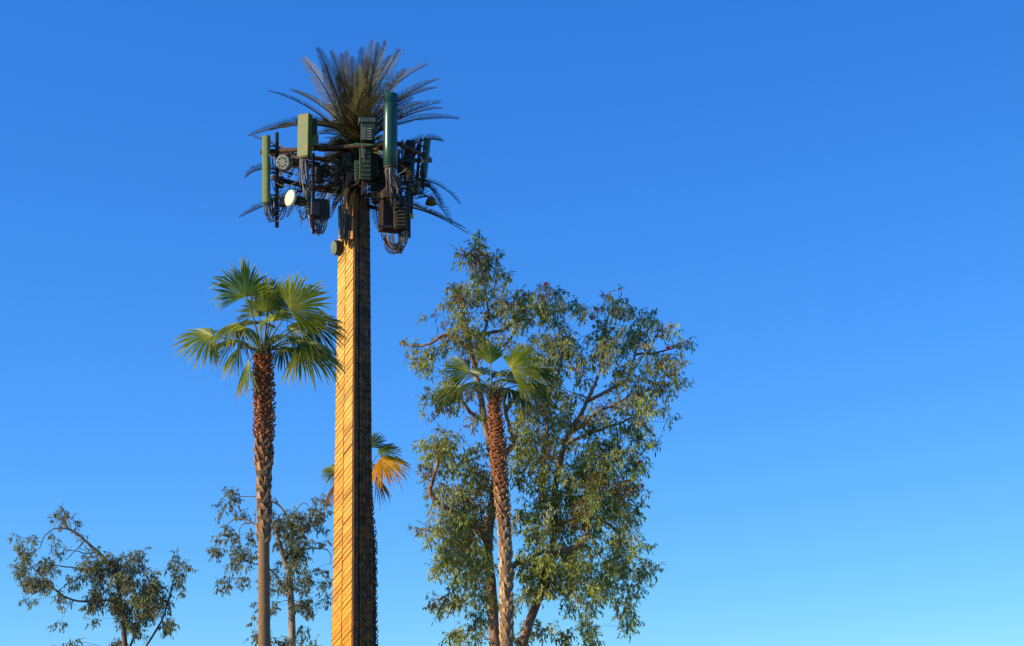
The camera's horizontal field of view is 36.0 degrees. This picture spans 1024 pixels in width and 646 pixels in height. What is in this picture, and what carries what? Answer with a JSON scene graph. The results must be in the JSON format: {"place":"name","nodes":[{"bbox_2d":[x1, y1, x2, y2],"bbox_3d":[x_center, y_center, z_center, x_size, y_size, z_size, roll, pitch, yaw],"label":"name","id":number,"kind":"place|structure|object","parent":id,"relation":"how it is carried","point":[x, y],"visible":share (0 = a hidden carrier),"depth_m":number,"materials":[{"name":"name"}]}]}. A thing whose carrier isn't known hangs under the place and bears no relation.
{"place":"outdoors","nodes":[
{"label":"outdoors","id":0,"kind":"place"},
{"bbox_2d":[238,39,468,645],"bbox_3d":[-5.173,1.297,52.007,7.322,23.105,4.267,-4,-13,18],"label":"cell tower","id":1,"kind":"structure","parent":0,"point":[359,160],"depth_m":52.12,"materials":[{"name":"metal"}]},
{"bbox_2d":[0,0,1023,645],"label":"sky","id":2,"kind":"structure","parent":0,"point":[825,196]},
{"label":"ground","id":3,"kind":"structure","parent":0,"visible":0},
{"bbox_2d":[6,502,198,645],"bbox_3d":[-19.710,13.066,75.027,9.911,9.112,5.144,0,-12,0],"label":"gum tree","id":4,"kind":"object","parent":3,"relation":"on","point":[147,601],"visible":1,"depth_m":74.66,"materials":[{"name":"green plant"}]},
{"bbox_2d":[172,256,350,645],"bbox_3d":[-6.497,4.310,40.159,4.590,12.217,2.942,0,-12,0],"label":"fan palm","id":5,"kind":"object","parent":3,"relation":"on","point":[277,300],"visible":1,"depth_m":40.49,"materials":[{"name":"green plant"}]},
{"bbox_2d":[205,486,333,645],"bbox_3d":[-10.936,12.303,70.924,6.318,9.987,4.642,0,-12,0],"label":"gum tree","id":6,"kind":"object","parent":3,"relation":"on","point":[287,585],"visible":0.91,"depth_m":71.09,"materials":[{"name":"green plant"}]},
{"bbox_2d":[319,432,411,645],"bbox_3d":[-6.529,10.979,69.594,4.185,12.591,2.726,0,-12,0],"label":"fan palm","id":7,"kind":"object","parent":3,"relation":"on","point":[386,464],"visible":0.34,"depth_m":69.71,"materials":[{"name":"green plant"}]},
{"bbox_2d":[430,338,558,645],"bbox_3d":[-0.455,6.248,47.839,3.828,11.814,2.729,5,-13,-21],"label":"fan palm","id":8,"kind":"object","parent":3,"relation":"on","point":[498,458],"visible":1,"depth_m":48.37,"materials":[{"name":"green plant"}]},
{"bbox_2d":[399,229,697,645],"bbox_3d":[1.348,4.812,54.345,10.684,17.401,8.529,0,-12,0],"label":"gum tree","id":9,"kind":"object","parent":3,"relation":"on","point":[458,522],"visible":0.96,"depth_m":53.59,"materials":[{"name":"green plant"}]}
]}

